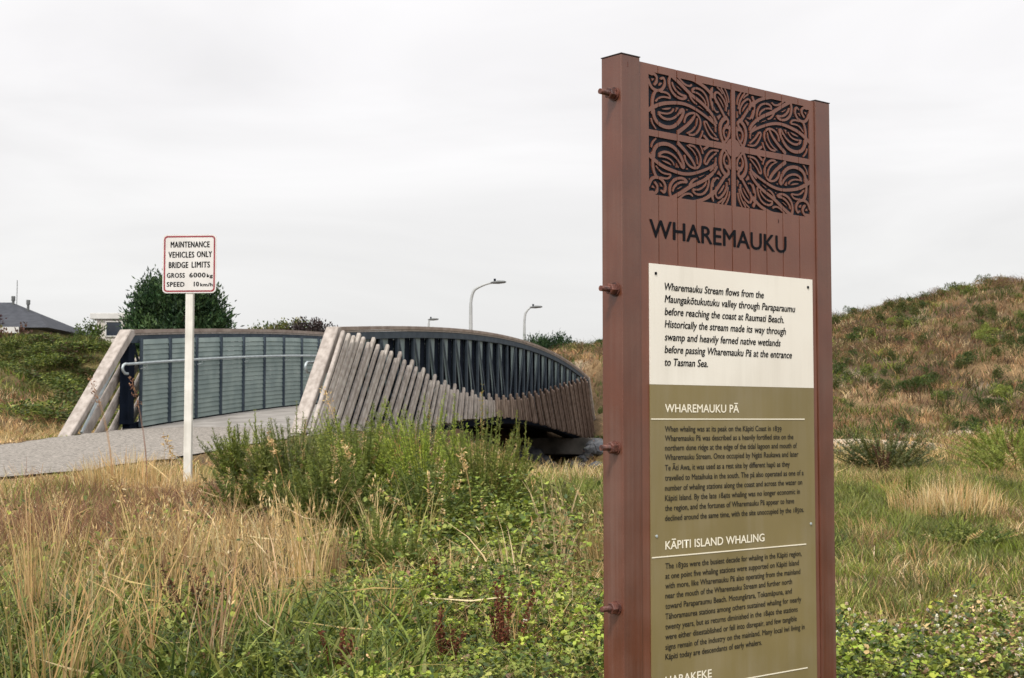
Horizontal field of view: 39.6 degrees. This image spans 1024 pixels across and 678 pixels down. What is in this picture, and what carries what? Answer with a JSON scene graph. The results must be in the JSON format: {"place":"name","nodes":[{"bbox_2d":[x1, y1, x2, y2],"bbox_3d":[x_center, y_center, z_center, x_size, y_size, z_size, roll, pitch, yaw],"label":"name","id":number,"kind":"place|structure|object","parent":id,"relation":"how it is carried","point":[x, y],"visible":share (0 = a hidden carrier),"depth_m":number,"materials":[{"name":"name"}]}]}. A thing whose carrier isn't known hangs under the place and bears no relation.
{"place":"outdoors","nodes":[
{"label":"outdoors","id":0,"kind":"place"},
{"bbox_2d":[90,313,131,342],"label":"house","id":1,"kind":"structure","parent":0,"point":[111,330],"depth_m":81.09,"materials":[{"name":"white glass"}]},
{"bbox_2d":[105,321,122,336],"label":"window","id":2,"kind":"structure","parent":1,"relation":"in","point":[111,330],"depth_m":81.10,"materials":[{"name":"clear glass"}]},
{"bbox_2d":[0,460,293,587],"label":"dead brown grass","id":3,"kind":"structure","parent":0,"point":[101,519],"depth_m":9.32,"materials":[{"name":"plant"}]},
{"bbox_2d":[0,427,315,476],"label":"path","id":4,"kind":"structure","parent":0,"point":[55,454],"depth_m":16.78,"materials":[{"name":"grey concrete"}]},
{"bbox_2d":[0,454,1023,677],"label":"grass","id":5,"kind":"structure","parent":0,"point":[548,476],"depth_m":7.35,"materials":[{"name":"green plant"}]},
{"bbox_2d":[0,274,1023,677],"bbox_3d":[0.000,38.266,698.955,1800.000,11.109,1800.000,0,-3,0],"label":"ground","id":6,"kind":"structure","parent":0,"point":[558,460],"depth_m":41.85,"materials":[{"name":"green plant"}]},
{"bbox_2d":[0,322,32,338],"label":"broadleaf tree","id":7,"kind":"object","parent":6,"relation":"on","point":[7,332],"visible":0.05,"depth_m":66.66,"materials":[{"name":"green plant"}]},
{"bbox_2d":[0,350,37,363],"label":"bank shrub","id":8,"kind":"object","parent":6,"relation":"on","point":[5,355],"visible":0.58,"depth_m":48.34,"materials":[{"name":"green plant"}]},
{"bbox_2d":[3,367,36,379],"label":"bank shrub","id":9,"kind":"object","parent":6,"relation":"on","point":[26,370],"visible":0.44,"depth_m":38.53,"materials":[{"name":"green plant"}]},
{"bbox_2d":[2,335,39,349],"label":"bank shrub","id":10,"kind":"object","parent":6,"relation":"on","point":[8,340],"visible":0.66,"depth_m":49.47,"materials":[{"name":"green plant"}]},
{"bbox_2d":[4,400,63,417],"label":"bank shrub","id":11,"kind":"object","parent":6,"relation":"on","point":[45,409],"visible":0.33,"depth_m":34.52,"materials":[{"name":"green plant"}]},
{"bbox_2d":[12,362,59,373],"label":"bank shrub","id":12,"kind":"object","parent":6,"relation":"on","point":[29,366],"visible":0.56,"depth_m":47.53,"materials":[{"name":"green plant"}]},
{"bbox_2d":[0,397,74,424],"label":"bank shrub","id":13,"kind":"object","parent":6,"relation":"on","point":[39,408],"visible":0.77,"depth_m":34.10,"materials":[{"name":"green plant"}]},
{"bbox_2d":[19,341,66,353],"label":"bank shrub","id":14,"kind":"object","parent":6,"relation":"on","point":[35,346],"visible":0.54,"depth_m":48.65,"materials":[{"name":"green plant"}]},
{"bbox_2d":[30,333,57,344],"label":"bank shrub","id":15,"kind":"object","parent":6,"relation":"on","point":[42,339],"visible":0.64,"depth_m":49.52,"materials":[{"name":"green plant"}]},
{"bbox_2d":[0,280,89,337],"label":"house","id":16,"kind":"structure","parent":6,"relation":"on","point":[13,313],"depth_m":72.79,"materials":[{"name":"grey"}]},
{"bbox_2d":[19,352,76,365],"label":"bank shrub","id":17,"kind":"object","parent":6,"relation":"on","point":[36,357],"visible":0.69,"depth_m":47.21,"materials":[{"name":"green plant"}]},
{"bbox_2d":[23,375,85,394],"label":"bank shrub","id":18,"kind":"object","parent":6,"relation":"on","point":[58,386],"visible":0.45,"depth_m":39.18,"materials":[{"name":"green plant"}]},
{"bbox_2d":[28,371,84,381],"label":"bank shrub","id":19,"kind":"object","parent":6,"relation":"on","point":[51,374],"visible":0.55,"depth_m":45.96,"materials":[{"name":"green plant"}]},
{"bbox_2d":[34,391,82,409],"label":"bank shrub","id":20,"kind":"object","parent":6,"relation":"on","point":[60,397],"visible":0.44,"depth_m":36.50,"materials":[{"name":"green plant"}]},
{"bbox_2d":[37,352,86,364],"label":"bank shrub","id":21,"kind":"object","parent":6,"relation":"on","point":[58,359],"visible":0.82,"depth_m":47.15,"materials":[{"name":"green plant"}]},
{"bbox_2d":[34,339,100,353],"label":"bank shrub","id":22,"kind":"object","parent":6,"relation":"on","point":[56,343],"visible":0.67,"depth_m":48.52,"materials":[{"name":"green plant"}]},
{"bbox_2d":[54,351,84,363],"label":"bank shrub","id":23,"kind":"object","parent":6,"relation":"on","point":[74,358],"visible":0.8,"depth_m":47.55,"materials":[{"name":"green plant"}]},
{"bbox_2d":[51,341,100,353],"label":"bank shrub","id":24,"kind":"object","parent":6,"relation":"on","point":[67,348],"visible":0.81,"depth_m":48.36,"materials":[{"name":"green plant"}]},
{"bbox_2d":[67,367,95,376],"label":"bank shrub","id":25,"kind":"object","parent":6,"relation":"on","point":[79,370],"visible":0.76,"depth_m":46.92,"materials":[{"name":"green plant"}]},
{"bbox_2d":[68,317,112,341],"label":"broadleaf tree","id":26,"kind":"object","parent":6,"relation":"on","point":[90,330],"visible":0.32,"depth_m":74.03,"materials":[{"name":"green plant"}]},
{"bbox_2d":[88,375,112,494],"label":"grass stalk","id":27,"kind":"object","parent":6,"relation":"on","point":[99,402],"depth_m":10.90,"materials":[{"name":"plant"}]},
{"bbox_2d":[107,470,134,577],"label":"grass stalk","id":28,"kind":"object","parent":6,"relation":"on","point":[114,485],"depth_m":7.31,"materials":[{"name":"plant"}]},
{"bbox_2d":[67,443,178,490],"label":"dry tussock","id":29,"kind":"object","parent":6,"relation":"on","point":[138,471],"visible":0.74,"depth_m":11.49,"materials":[{"name":"plant"}]},
{"bbox_2d":[128,377,147,487],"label":"grass stalk","id":30,"kind":"object","parent":6,"relation":"on","point":[140,418],"depth_m":11.24,"materials":[{"name":"plant"}]},
{"bbox_2d":[119,470,208,495],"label":"dry tussock","id":31,"kind":"object","parent":6,"relation":"on","point":[171,481],"visible":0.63,"depth_m":11.15,"materials":[{"name":"plant"}]},
{"bbox_2d":[161,433,185,533],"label":"grass stalk","id":32,"kind":"object","parent":6,"relation":"on","point":[170,452],"depth_m":8.92,"materials":[{"name":"plant"}]},
{"bbox_2d":[112,264,244,367],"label":"conifer tree","id":33,"kind":"object","parent":6,"relation":"on","point":[154,305],"visible":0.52,"depth_m":59.47,"materials":[{"name":"green plant"}]},
{"bbox_2d":[162,234,216,480],"bbox_3d":[-2.666,0.202,11.739,0.452,2.132,0.058,0,-3,4],"label":"road sign","id":34,"kind":"object","parent":6,"relation":"on","point":[189,265],"visible":0.98,"depth_m":11.75,"materials":[{"name":"white metal"}]},
{"bbox_2d":[158,563,226,640],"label":"dock plant","id":35,"kind":"object","parent":6,"relation":"on","point":[170,582],"visible":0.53,"depth_m":5.79,"materials":[{"name":"plant"}]},
{"bbox_2d":[197,422,286,485],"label":"bush","id":36,"kind":"object","parent":6,"relation":"on","point":[230,459],"visible":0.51,"depth_m":11.05,"materials":[{"name":"green plant"}]},
{"bbox_2d":[199,467,286,519],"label":"bush","id":37,"kind":"object","parent":6,"relation":"on","point":[245,486],"visible":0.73,"depth_m":9.74,"materials":[{"name":"green plant"}]},
{"bbox_2d":[252,409,276,485],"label":"shrub","id":38,"kind":"object","parent":6,"relation":"on","point":[262,465],"visible":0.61,"depth_m":10.54,"materials":[{"name":"green plant"}]},
{"bbox_2d":[247,319,289,378],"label":"broadleaf tree","id":39,"kind":"object","parent":6,"relation":"on","point":[258,327],"visible":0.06,"depth_m":85.65,"materials":[{"name":"green plant"}]},
{"bbox_2d":[264,431,284,489],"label":"grass stalk","id":40,"kind":"object","parent":6,"relation":"on","point":[271,441],"depth_m":9.41,"materials":[{"name":"plant"}]},
{"bbox_2d":[263,316,308,385],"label":"broadleaf tree","id":41,"kind":"object","parent":6,"relation":"on","point":[282,323],"visible":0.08,"depth_m":85.93,"materials":[{"name":"green plant"}]},
{"bbox_2d":[231,401,354,501],"bbox_3d":[-1.647,0.837,10.660,0.935,0.766,0.902,0,-3,0],"label":"bush","id":42,"kind":"object","parent":6,"relation":"on","point":[284,462],"visible":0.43,"depth_m":10.49,"materials":[{"name":"green plant"}]},
{"bbox_2d":[0,458,602,677],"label":"tall dry grass","id":43,"kind":"structure","parent":6,"relation":"on","point":[299,555],"depth_m":6.75,"materials":[{"name":"plant"}]},
{"bbox_2d":[273,316,337,361],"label":"broadleaf tree","id":44,"kind":"object","parent":6,"relation":"on","point":[317,326],"visible":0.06,"depth_m":84.04,"materials":[{"name":"green plant"}]},
{"bbox_2d":[256,439,394,534],"bbox_3d":[-1.206,0.958,9.224,0.946,0.620,0.804,0,-3,0],"label":"bush","id":45,"kind":"object","parent":6,"relation":"on","point":[322,490],"visible":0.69,"depth_m":9.07,"materials":[{"name":"green plant"}]},
{"bbox_2d":[58,326,601,453],"bbox_3d":[-1.678,1.983,32.650,5.020,4.079,28.003,-1,-3,11],"label":"footbridge","id":46,"kind":"object","parent":6,"relation":"on","point":[356,370],"visible":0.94,"depth_m":24.59,"materials":[{"name":"wood"}]},
{"bbox_2d":[289,417,377,463],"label":"bush","id":47,"kind":"object","parent":6,"relation":"on","point":[342,436],"visible":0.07,"depth_m":11.16,"materials":[{"name":"green plant"}]},
{"bbox_2d":[291,398,406,511],"bbox_3d":[-1.111,0.833,10.164,0.865,0.831,0.784,2,-4,-28],"label":"bush","id":48,"kind":"object","parent":6,"relation":"on","point":[369,447],"visible":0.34,"depth_m":10.06,"materials":[{"name":"green plant"}]},
{"bbox_2d":[346,520,376,580],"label":"weed plant","id":49,"kind":"object","parent":6,"relation":"on","point":[362,550],"visible":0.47,"depth_m":7.43,"materials":[{"name":"green plant"}]},
{"bbox_2d":[362,504,402,585],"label":"weed plant","id":50,"kind":"object","parent":6,"relation":"on","point":[381,550],"visible":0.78,"depth_m":7.33,"materials":[{"name":"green plant"}]},
{"bbox_2d":[337,402,466,460],"bbox_3d":[-1.028,0.958,13.660,1.312,0.711,1.474,0,-3,0],"label":"bush","id":51,"kind":"object","parent":6,"relation":"on","point":[416,429],"visible":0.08,"depth_m":13.49,"materials":[{"name":"green plant"}]},
{"bbox_2d":[398,526,441,576],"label":"weed plant","id":52,"kind":"object","parent":6,"relation":"on","point":[413,548],"visible":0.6,"depth_m":7.47,"materials":[{"name":"green plant"}]},
{"bbox_2d":[373,393,476,507],"bbox_3d":[-0.601,0.800,10.006,0.770,0.890,0.761,0,-3,0],"label":"bush","id":53,"kind":"object","parent":6,"relation":"on","point":[408,455],"visible":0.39,"depth_m":9.92,"materials":[{"name":"green plant"}]},
{"bbox_2d":[426,556,440,601],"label":"dock plant","id":54,"kind":"object","parent":6,"relation":"on","point":[434,562],"visible":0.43,"depth_m":6.52,"materials":[{"name":"plant"}]},
{"bbox_2d":[360,449,517,538],"bbox_3d":[-0.481,0.982,9.066,0.993,0.571,0.966,2,-4,-37],"label":"bush","id":55,"kind":"object","parent":6,"relation":"on","point":[432,478],"visible":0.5,"depth_m":8.96,"materials":[{"name":"green plant"}]},
{"bbox_2d":[434,607,466,661],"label":"dock plant","id":56,"kind":"object","parent":6,"relation":"on","point":[439,636],"visible":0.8,"depth_m":5.35,"materials":[{"name":"plant"}]},
{"bbox_2d":[439,393,471,499],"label":"weed plant","id":57,"kind":"object","parent":6,"relation":"on","point":[455,441],"visible":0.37,"depth_m":9.55,"materials":[{"name":"green plant"}]},
{"bbox_2d":[454,443,471,504],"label":"grass stalk","id":58,"kind":"object","parent":6,"relation":"on","point":[462,459],"depth_m":9.00,"materials":[{"name":"plant"}]},
{"bbox_2d":[421,383,547,515],"bbox_3d":[-0.211,0.775,9.690,0.819,0.941,0.829,1,-3,-13],"label":"bush","id":59,"kind":"object","parent":6,"relation":"on","point":[490,468],"visible":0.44,"depth_m":9.55,"materials":[{"name":"green plant"}]},
{"bbox_2d":[469,279,505,329],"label":"street lamp","id":60,"kind":"object","parent":6,"relation":"on","point":[471,300],"visible":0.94,"depth_m":75.18,"materials":[{"name":"metal"}]},
{"bbox_2d":[429,491,551,542],"bbox_3d":[-0.126,1.095,8.729,0.781,0.345,0.688,0,-3,0],"label":"bush","id":61,"kind":"object","parent":6,"relation":"on","point":[497,523],"visible":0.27,"depth_m":8.59,"materials":[{"name":"green plant"}]},
{"bbox_2d":[0,467,1023,677],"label":"creeping weeds","id":62,"kind":"object","parent":6,"relation":"on","point":[906,644],"visible":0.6,"depth_m":5.61,"materials":[{"name":"green plant"}]},
{"bbox_2d":[318,627,354,677],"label":"dock plant","id":63,"kind":"object","parent":62,"relation":"in","point":[342,634],"visible":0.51,"depth_m":5.10,"materials":[{"name":"plant"}]},
{"bbox_2d":[0,383,1023,488],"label":"field grass","id":64,"kind":"structure","parent":6,"relation":"on","point":[10,435],"depth_m":18.70,"materials":[{"name":"plant"}]},
{"bbox_2d":[489,575,535,666],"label":"dock plant","id":65,"kind":"object","parent":6,"relation":"on","point":[500,624],"visible":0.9,"depth_m":5.52,"materials":[{"name":"plant"}]},
{"bbox_2d":[498,410,533,516],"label":"weed plant","id":66,"kind":"object","parent":6,"relation":"on","point":[517,460],"visible":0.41,"depth_m":9.77,"materials":[{"name":"green plant"}]},
{"bbox_2d":[523,304,541,340],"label":"street lamp","id":67,"kind":"object","parent":6,"relation":"on","point":[524,324],"visible":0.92,"depth_m":92.16,"materials":[{"name":"metal"}]},
{"bbox_2d":[529,447,543,461],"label":"boulder","id":68,"kind":"object","parent":6,"relation":"on","point":[535,451],"visible":0.5,"depth_m":41.66,"materials":[{"name":"grey stone"}]},
{"bbox_2d":[523,331,577,349],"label":"bush","id":69,"kind":"object","parent":6,"relation":"on","point":[544,342],"visible":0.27,"depth_m":83.65,"materials":[{"name":"green plant"}]},
{"bbox_2d":[507,473,602,516],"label":"bush","id":70,"kind":"object","parent":6,"relation":"on","point":[549,493],"visible":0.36,"depth_m":9.86,"materials":[{"name":"green plant"}]},
{"bbox_2d":[541,481,602,535],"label":"bush","id":71,"kind":"object","parent":6,"relation":"on","point":[586,511],"visible":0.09,"depth_m":8.87,"materials":[{"name":"green plant"}]},
{"bbox_2d":[570,524,603,575],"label":"dry tussock","id":72,"kind":"object","parent":6,"relation":"on","point":[599,553],"visible":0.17,"depth_m":7.48,"materials":[{"name":"plant"}]},
{"bbox_2d":[594,440,602,455],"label":"boulder","id":73,"kind":"object","parent":6,"relation":"on","point":[597,444],"visible":0.43,"depth_m":40.46,"materials":[{"name":"grey stone"}]},
{"bbox_2d":[293,580,1022,677],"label":"clover flowers","id":74,"kind":"object","parent":6,"relation":"on","point":[944,632],"visible":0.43,"depth_m":5.37,"materials":[{"name":"flower petals"},{"name":"leaf"}]},
{"bbox_2d":[598,52,835,677],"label":"info sign","id":75,"kind":"object","parent":6,"relation":"on","point":[717,447],"visible":1,"depth_m":3.31,"materials":[{"name":"brown metal"}]},
{"bbox_2d":[547,459,1023,652],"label":"meadow grass","id":76,"kind":"structure","parent":6,"relation":"on","point":[853,592],"depth_m":8.29,"materials":[{"name":"green plant"}]},
{"bbox_2d":[832,360,849,373],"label":"dune shrub","id":77,"kind":"object","parent":6,"relation":"on","point":[843,366],"visible":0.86,"depth_m":47.92,"materials":[{"name":"green plant"}]},
{"bbox_2d":[833,375,850,388],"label":"dune shrub","id":78,"kind":"object","parent":6,"relation":"on","point":[836,383],"visible":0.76,"depth_m":45.17,"materials":[{"name":"green plant"}]},
{"bbox_2d":[859,363,876,376],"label":"dune shrub","id":79,"kind":"object","parent":6,"relation":"on","point":[863,369],"visible":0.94,"depth_m":47.37,"materials":[{"name":"green plant"}]},
{"bbox_2d":[872,439,890,472],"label":"dock plant","id":80,"kind":"object","parent":6,"relation":"on","point":[882,460],"visible":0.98,"depth_m":12.97,"materials":[{"name":"plant"}]},
{"bbox_2d":[877,379,892,392],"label":"dune shrub","id":81,"kind":"object","parent":6,"relation":"on","point":[888,385],"visible":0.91,"depth_m":44.12,"materials":[{"name":"green plant"}]},
{"bbox_2d":[833,418,945,470],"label":"bush","id":82,"kind":"object","parent":6,"relation":"on","point":[862,456],"visible":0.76,"depth_m":14.01,"materials":[{"name":"green plant"}]},
{"bbox_2d":[882,346,899,360],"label":"dune shrub","id":83,"kind":"object","parent":6,"relation":"on","point":[892,354],"visible":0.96,"depth_m":49.52,"materials":[{"name":"green plant"}]},
{"bbox_2d":[890,415,915,430],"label":"dune shrub","id":84,"kind":"object","parent":6,"relation":"on","point":[903,420],"visible":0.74,"depth_m":37.28,"materials":[{"name":"green plant"}]},
{"bbox_2d":[892,297,916,311],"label":"dune shrub","id":85,"kind":"object","parent":6,"relation":"on","point":[902,304],"visible":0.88,"depth_m":58.87,"materials":[{"name":"green plant"}]},
{"bbox_2d":[894,378,914,392],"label":"dune shrub","id":86,"kind":"object","parent":6,"relation":"on","point":[901,384],"visible":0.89,"depth_m":44.20,"materials":[{"name":"green plant"}]},
{"bbox_2d":[902,472,916,506],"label":"weed plant","id":87,"kind":"object","parent":6,"relation":"on","point":[910,480],"visible":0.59,"depth_m":10.04,"materials":[{"name":"beige plant"}]},
{"bbox_2d":[908,373,932,392],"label":"dune shrub","id":88,"kind":"object","parent":6,"relation":"on","point":[915,378],"visible":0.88,"depth_m":44.14,"materials":[{"name":"green plant"}]},
{"bbox_2d":[914,337,940,351],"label":"dune shrub","id":89,"kind":"object","parent":6,"relation":"on","point":[931,343],"visible":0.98,"depth_m":50.18,"materials":[{"name":"green plant"}]},
{"bbox_2d":[882,473,1011,520],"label":"dry tussock","id":90,"kind":"object","parent":6,"relation":"on","point":[961,502],"visible":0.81,"depth_m":9.86,"materials":[{"name":"plant"}]},
{"bbox_2d":[895,522,1023,546],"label":"bush","id":91,"kind":"object","parent":6,"relation":"on","point":[959,535],"visible":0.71,"depth_m":8.48,"materials":[{"name":"green plant"}]},
{"bbox_2d":[953,354,971,368],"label":"dune shrub","id":92,"kind":"object","parent":6,"relation":"on","point":[958,363],"visible":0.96,"depth_m":47.56,"materials":[{"name":"green plant"}]},
{"bbox_2d":[956,349,978,364],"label":"dune shrub","id":93,"kind":"object","parent":6,"relation":"on","point":[967,354],"visible":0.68,"depth_m":47.97,"materials":[{"name":"green plant"}]},
{"bbox_2d":[962,414,988,434],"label":"dune shrub","id":94,"kind":"object","parent":6,"relation":"on","point":[974,419],"visible":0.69,"depth_m":36.13,"materials":[{"name":"green plant"}]},
{"bbox_2d":[935,435,1023,472],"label":"bush","id":95,"kind":"object","parent":6,"relation":"on","point":[997,451],"visible":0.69,"depth_m":13.32,"materials":[{"name":"green plant"}]},
{"bbox_2d":[973,328,991,339],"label":"dune shrub","id":96,"kind":"object","parent":6,"relation":"on","point":[979,333],"visible":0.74,"depth_m":50.89,"materials":[{"name":"green plant"}]},
{"bbox_2d":[944,414,1023,459],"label":"bush","id":97,"kind":"object","parent":6,"relation":"on","point":[1000,435],"visible":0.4,"depth_m":18.11,"materials":[{"name":"green plant"}]},
{"bbox_2d":[971,396,1003,409],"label":"dune shrub","id":98,"kind":"object","parent":6,"relation":"on","point":[992,401],"visible":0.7,"depth_m":41.23,"materials":[{"name":"green plant"}]},
{"bbox_2d":[980,333,997,345],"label":"dune shrub","id":99,"kind":"object","parent":6,"relation":"on","point":[990,339],"visible":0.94,"depth_m":50.03,"materials":[{"name":"green plant"}]},
{"bbox_2d":[982,301,997,319],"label":"dune shrub","id":100,"kind":"object","parent":6,"relation":"on","point":[992,311],"visible":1,"depth_m":54.69,"materials":[{"name":"green plant"}]},
{"bbox_2d":[985,343,1010,356],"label":"dune shrub","id":101,"kind":"object","parent":6,"relation":"on","point":[998,351],"visible":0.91,"depth_m":48.50,"materials":[{"name":"green plant"}]},
{"bbox_2d":[988,383,1012,396],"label":"dune shrub","id":102,"kind":"object","parent":6,"relation":"on","point":[1002,387],"visible":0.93,"depth_m":43.22,"materials":[{"name":"green plant"}]},
{"bbox_2d":[992,364,1010,377],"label":"dune shrub","id":103,"kind":"object","parent":6,"relation":"on","point":[995,372],"visible":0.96,"depth_m":45.83,"materials":[{"name":"green plant"}]},
{"bbox_2d":[994,330,1014,342],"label":"dune shrub","id":104,"kind":"object","parent":6,"relation":"on","point":[1006,337],"visible":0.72,"depth_m":50.14,"materials":[{"name":"green plant"}]},
{"bbox_2d":[0,0,1023,387],"label":"sky","id":105,"kind":"structure","parent":0,"point":[348,163],"materials":[{"name":"white"}]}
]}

